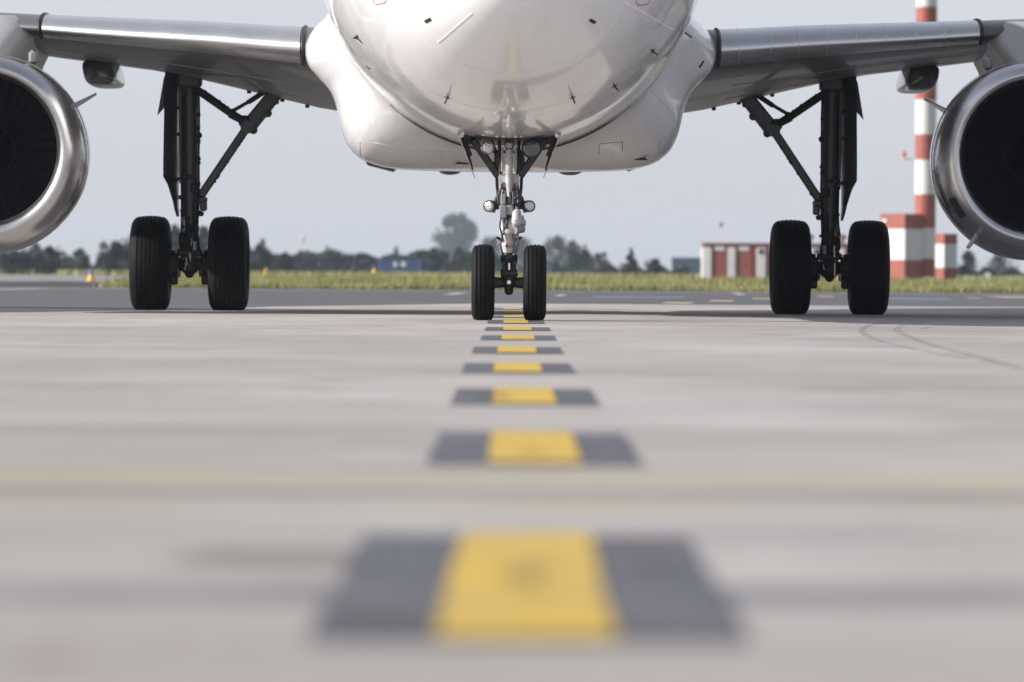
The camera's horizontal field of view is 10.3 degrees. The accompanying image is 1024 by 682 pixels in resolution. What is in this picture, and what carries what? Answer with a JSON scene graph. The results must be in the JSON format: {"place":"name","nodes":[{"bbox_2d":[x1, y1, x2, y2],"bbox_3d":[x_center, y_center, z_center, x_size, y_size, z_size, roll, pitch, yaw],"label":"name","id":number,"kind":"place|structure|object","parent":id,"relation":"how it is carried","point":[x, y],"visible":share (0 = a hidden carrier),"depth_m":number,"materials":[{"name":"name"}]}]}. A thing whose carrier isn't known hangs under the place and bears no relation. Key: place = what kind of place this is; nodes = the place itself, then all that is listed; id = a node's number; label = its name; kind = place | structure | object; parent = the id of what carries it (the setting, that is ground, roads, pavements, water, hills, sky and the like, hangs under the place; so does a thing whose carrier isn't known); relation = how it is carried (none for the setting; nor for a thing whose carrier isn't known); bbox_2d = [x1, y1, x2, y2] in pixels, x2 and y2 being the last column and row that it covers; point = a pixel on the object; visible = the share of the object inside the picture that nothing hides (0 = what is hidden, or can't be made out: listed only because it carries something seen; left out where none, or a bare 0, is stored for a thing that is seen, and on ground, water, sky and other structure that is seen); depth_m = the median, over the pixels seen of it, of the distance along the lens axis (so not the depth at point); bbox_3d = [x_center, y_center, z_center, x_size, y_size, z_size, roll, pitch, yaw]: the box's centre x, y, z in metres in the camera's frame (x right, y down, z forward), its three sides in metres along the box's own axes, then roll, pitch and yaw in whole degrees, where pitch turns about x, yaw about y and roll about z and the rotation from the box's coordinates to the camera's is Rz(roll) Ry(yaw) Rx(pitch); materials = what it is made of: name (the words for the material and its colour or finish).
{"place":"outdoors","nodes":[
{"label":"outdoors","id":0,"kind":"place"},
{"bbox_2d":[0,281,113,287],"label":"paved taxiway","id":1,"kind":"structure","parent":0,"point":[43,284],"depth_m":167.78,"materials":[{"name":"grey asphalt"}]},
{"bbox_2d":[86,269,95,280],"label":"taxiway marker","id":2,"kind":"object","parent":1,"relation":"on","point":[91,277],"visible":1,"depth_m":213.90,"materials":[{"name":"yellow plastic"}]},
{"bbox_2d":[0,275,126,281],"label":"taxiway branch","id":3,"kind":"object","parent":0,"point":[83,278],"visible":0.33,"depth_m":310.80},
{"bbox_2d":[0,303,1023,681],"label":"apron","id":4,"kind":"object","parent":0,"point":[212,495],"visible":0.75,"depth_m":13.07,"materials":[{"name":"concrete"}]},
{"bbox_2d":[493,315,523,317],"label":"guide line dash","id":5,"kind":"object","parent":4,"relation":"on","point":[508,316],"visible":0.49,"depth_m":60.13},
{"bbox_2d":[494,311,522,312],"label":"guide line dash","id":6,"kind":"object","parent":4,"relation":"on","point":[508,311],"visible":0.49,"depth_m":67.00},
{"bbox_2d":[494,308,522,309],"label":"guide line dash","id":7,"kind":"object","parent":4,"relation":"on","point":[510,308],"visible":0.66,"depth_m":73.20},
{"bbox_2d":[0,0,1023,320],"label":"airliner","id":8,"kind":"object","parent":4,"relation":"on","point":[498,88],"visible":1,"depth_m":62.37,"materials":[{"name":"white paint"}]},
{"bbox_2d":[488,320,543,322],"bbox_3d":[0.036,-0.183,54.002,0.547,0.004,2.800,0,1,0],"label":"guide line dash","id":9,"kind":"object","parent":4,"relation":"on","point":[515,321],"visible":1,"depth_m":54.05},
{"bbox_2d":[472,346,562,352],"bbox_3d":[0.031,0.052,34.703,0.548,0.004,2.800,0,1,0],"label":"guide line dash","id":10,"kind":"object","parent":4,"relation":"on","point":[516,349],"visible":1,"depth_m":34.56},
{"bbox_2d":[485,327,549,330],"bbox_3d":[0.045,-0.105,47.602,0.546,0.004,2.800,0,1,0],"label":"guide line dash","id":11,"kind":"object","parent":4,"relation":"on","point":[522,328],"visible":1,"depth_m":47.42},
{"bbox_2d":[461,362,574,372],"bbox_3d":[0.027,0.130,28.304,0.547,0.004,2.800,0,1,0],"label":"guide line dash","id":12,"kind":"object","parent":4,"relation":"on","point":[529,367],"visible":1,"depth_m":28.11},
{"bbox_2d":[480,335,555,339],"bbox_3d":[0.044,-0.027,41.203,0.544,0.004,2.800,0,1,0],"label":"guide line dash","id":13,"kind":"object","parent":4,"relation":"on","point":[508,337],"visible":1,"depth_m":40.92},
{"bbox_2d":[449,387,598,404],"bbox_3d":[0.046,0.209,21.804,0.547,0.004,2.800,0,1,0],"label":"guide line dash","id":14,"kind":"object","parent":4,"relation":"on","point":[522,396],"visible":1,"depth_m":21.62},
{"bbox_2d":[306,533,744,640],"bbox_3d":[0.021,0.367,8.825,0.590,0.004,2.920,0,1,0],"label":"guide line dash","id":15,"kind":"object","parent":4,"relation":"on","point":[551,586],"visible":1,"depth_m":8.45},
{"bbox_2d":[427,431,642,464],"bbox_3d":[0.057,0.286,15.480,0.547,0.004,2.750,0,1,0],"label":"guide line dash","id":16,"kind":"object","parent":4,"relation":"on","point":[529,447],"visible":1,"depth_m":15.29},
{"bbox_2d":[0,287,1023,311],"bbox_3d":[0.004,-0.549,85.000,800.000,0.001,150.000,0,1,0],"label":"taxiway","id":17,"kind":"structure","parent":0,"point":[47,300],"depth_m":99.83,"materials":[{"name":"grey asphalt"}]},
{"bbox_2d":[0,288,53,289],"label":"taxiway marking","id":18,"kind":"object","parent":17,"relation":"on","point":[27,288],"visible":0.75,"depth_m":138.64,"materials":[{"name":"white paint"}]},
{"bbox_2d":[595,296,684,297],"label":"taxiway marking","id":19,"kind":"object","parent":17,"relation":"on","point":[640,297],"visible":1,"depth_m":110.75,"materials":[{"name":"white paint"}]},
{"bbox_2d":[665,302,693,303],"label":"taxiway marking","id":20,"kind":"object","parent":17,"relation":"on","point":[680,302],"visible":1,"depth_m":92.27,"materials":[{"name":"white paint"}]},
{"bbox_2d":[710,300,733,301],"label":"taxiway marking","id":21,"kind":"object","parent":17,"relation":"on","point":[723,300],"visible":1,"depth_m":99.85,"materials":[{"name":"white paint"}]},
{"bbox_2d":[889,298,954,299],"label":"taxiway marking","id":22,"kind":"object","parent":17,"relation":"on","point":[923,298],"visible":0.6,"depth_m":113.16,"materials":[{"name":"white paint"}]},
{"bbox_2d":[986,296,1023,297],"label":"taxiway marking","id":23,"kind":"object","parent":17,"relation":"on","point":[1007,296],"visible":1,"depth_m":126.27,"materials":[{"name":"white paint"}]},
{"bbox_2d":[0,269,1023,292],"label":"grass","id":24,"kind":"structure","parent":0,"point":[563,281],"depth_m":154.69,"materials":[{"name":"green plant"}]},
{"bbox_2d":[0,287,1023,294],"bbox_3d":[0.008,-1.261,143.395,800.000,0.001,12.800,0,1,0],"label":"taxiway shoulder","id":25,"kind":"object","parent":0,"point":[522,291],"depth_m":143.11},
{"bbox_2d":[0,0,1023,272],"label":"sky","id":26,"kind":"structure","parent":0,"point":[293,178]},
{"bbox_2d":[547,261,552,272],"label":"shed","id":27,"kind":"structure","parent":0,"point":[549,266],"depth_m":629.95,"materials":[{"name":"metal"}]},
{"bbox_2d":[700,234,847,279],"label":"equipment building","id":28,"kind":"structure","parent":0,"point":[746,260],"depth_m":419.97,"materials":[{"name":"red paint"}]},
{"bbox_2d":[712,252,726,278],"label":"door","id":29,"kind":"structure","parent":28,"relation":"in","point":[719,259],"depth_m":419.99,"materials":[{"name":"red metal"}]},
{"bbox_2d":[736,252,750,278],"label":"door","id":30,"kind":"structure","parent":28,"relation":"in","point":[743,259],"depth_m":419.99,"materials":[{"name":"red metal"}]},
{"bbox_2d":[767,252,768,278],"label":"door","id":31,"kind":"structure","parent":28,"relation":"in","point":[767,252],"depth_m":419.99,"materials":[{"name":"metal"}]},
{"label":"ground","id":32,"kind":"structure","parent":0,"visible":0},
{"bbox_2d":[0,248,42,274],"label":"tree","id":33,"kind":"object","parent":32,"relation":"on","point":[10,257],"visible":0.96,"depth_m":455.73,"materials":[{"name":"green plant"}]},
{"bbox_2d":[34,245,67,274],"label":"tree","id":34,"kind":"object","parent":32,"relation":"on","point":[54,263],"visible":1,"depth_m":455.94,"materials":[{"name":"green plant"}]},
{"bbox_2d":[72,248,90,269],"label":"tree","id":35,"kind":"object","parent":32,"relation":"on","point":[80,254],"visible":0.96,"depth_m":539.63,"materials":[{"name":"green plant"}]},
{"bbox_2d":[95,240,124,271],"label":"tree","id":36,"kind":"object","parent":32,"relation":"on","point":[110,258],"visible":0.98,"depth_m":491.55,"materials":[{"name":"green plant"}]},
{"bbox_2d":[117,235,129,267],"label":"tree","id":37,"kind":"object","parent":32,"relation":"on","point":[125,247],"visible":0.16,"depth_m":491.53,"materials":[{"name":"green plant"}]},
{"bbox_2d":[171,224,180,257],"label":"tree","id":38,"kind":"object","parent":32,"relation":"on","point":[175,231],"visible":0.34,"depth_m":539.05,"materials":[{"name":"green plant"}]},
{"bbox_2d":[198,225,208,257],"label":"tree","id":39,"kind":"object","parent":32,"relation":"on","point":[203,232],"visible":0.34,"depth_m":551.32,"materials":[{"name":"green plant"}]},
{"bbox_2d":[250,244,275,271],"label":"tree","id":40,"kind":"object","parent":32,"relation":"on","point":[263,254],"visible":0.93,"depth_m":539.76,"materials":[{"name":"green plant"}]},
{"bbox_2d":[275,252,293,271],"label":"tree","id":41,"kind":"object","parent":32,"relation":"on","point":[283,263],"visible":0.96,"depth_m":599.70,"materials":[{"name":"green plant"}]},
{"bbox_2d":[300,236,304,251],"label":"windsock","id":42,"kind":"object","parent":32,"relation":"on","point":[302,238],"visible":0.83,"depth_m":2599.04,"materials":[{"name":"metal"}]},
{"bbox_2d":[378,258,418,272],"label":"container","id":43,"kind":"object","parent":32,"relation":"on","point":[400,265],"visible":0.66,"depth_m":609.94,"materials":[{"name":"blue metal"}]},
{"bbox_2d":[418,258,445,272],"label":"container","id":44,"kind":"object","parent":32,"relation":"on","point":[441,270],"visible":0.23,"depth_m":624.94,"materials":[{"name":"blue metal"}]},
{"bbox_2d":[418,247,447,272],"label":"tree","id":45,"kind":"object","parent":32,"relation":"on","point":[437,261],"visible":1,"depth_m":599.52,"materials":[{"name":"green plant"}]},
{"bbox_2d":[430,212,478,272],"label":"tree","id":46,"kind":"object","parent":32,"relation":"on","point":[463,231],"visible":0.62,"depth_m":2296.16,"materials":[{"name":"green plant"}]},
{"bbox_2d":[481,236,500,256],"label":"tree","id":47,"kind":"object","parent":32,"relation":"on","point":[493,242],"visible":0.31,"depth_m":1298.67,"materials":[{"name":"green plant"}]},
{"bbox_2d":[0,238,1023,275],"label":"treeline","id":48,"kind":"object","parent":32,"relation":"on","point":[461,262],"visible":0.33,"depth_m":647.22,"materials":[{"name":"green plant"}]},
{"bbox_2d":[516,237,531,271],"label":"tree","id":49,"kind":"object","parent":32,"relation":"on","point":[523,242],"visible":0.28,"depth_m":1299.60,"materials":[{"name":"green plant"}]},
{"bbox_2d":[542,234,568,265],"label":"tree","id":50,"kind":"object","parent":32,"relation":"on","point":[559,247],"visible":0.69,"depth_m":1148.49,"materials":[{"name":"green plant"}]},
{"bbox_2d":[565,240,582,257],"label":"tree","id":51,"kind":"object","parent":32,"relation":"on","point":[573,244],"visible":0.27,"depth_m":1148.81,"materials":[{"name":"green plant"}]},
{"bbox_2d":[589,252,612,273],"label":"tree","id":52,"kind":"object","parent":32,"relation":"on","point":[602,264],"visible":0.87,"depth_m":599.70,"materials":[{"name":"green plant"}]},
{"bbox_2d":[618,248,637,273],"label":"tree","id":53,"kind":"object","parent":32,"relation":"on","point":[631,262],"visible":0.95,"depth_m":569.65,"materials":[{"name":"green plant"}]},
{"bbox_2d":[643,258,662,273],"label":"tree","id":54,"kind":"object","parent":32,"relation":"on","point":[654,265],"visible":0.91,"depth_m":599.69,"materials":[{"name":"green plant"}]},
{"bbox_2d":[671,257,700,274],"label":"shed","id":55,"kind":"structure","parent":32,"relation":"on","point":[694,264],"depth_m":699.93,"materials":[{"name":"blue metal"}]},
{"bbox_2d":[880,214,922,279],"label":"striped cabin","id":56,"kind":"object","parent":32,"relation":"on","point":[905,231],"visible":0.7,"depth_m":300.39,"materials":[{"name":"red paint"}]},
{"bbox_2d":[902,0,936,276],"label":"radio mast","id":57,"kind":"object","parent":32,"relation":"on","point":[925,127],"visible":0.72,"depth_m":301.42,"materials":[{"name":"metal"}]},
{"bbox_2d":[934,234,956,280],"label":"striped cabin","id":58,"kind":"object","parent":32,"relation":"on","point":[945,258],"visible":0.85,"depth_m":303.24,"materials":[{"name":"red paint"}]},
{"bbox_2d":[957,250,978,275],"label":"tree","id":59,"kind":"object","parent":32,"relation":"on","point":[968,257],"visible":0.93,"depth_m":539.66,"materials":[{"name":"green plant"}]},
{"bbox_2d":[985,273,990,279],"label":"marker board","id":60,"kind":"object","parent":32,"relation":"on","point":[988,275],"visible":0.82,"depth_m":319.95,"materials":[{"name":"metal"}]},
{"bbox_2d":[979,254,1019,276],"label":"tree","id":61,"kind":"object","parent":32,"relation":"on","point":[997,261],"visible":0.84,"depth_m":599.47,"materials":[{"name":"green plant"}]}
]}

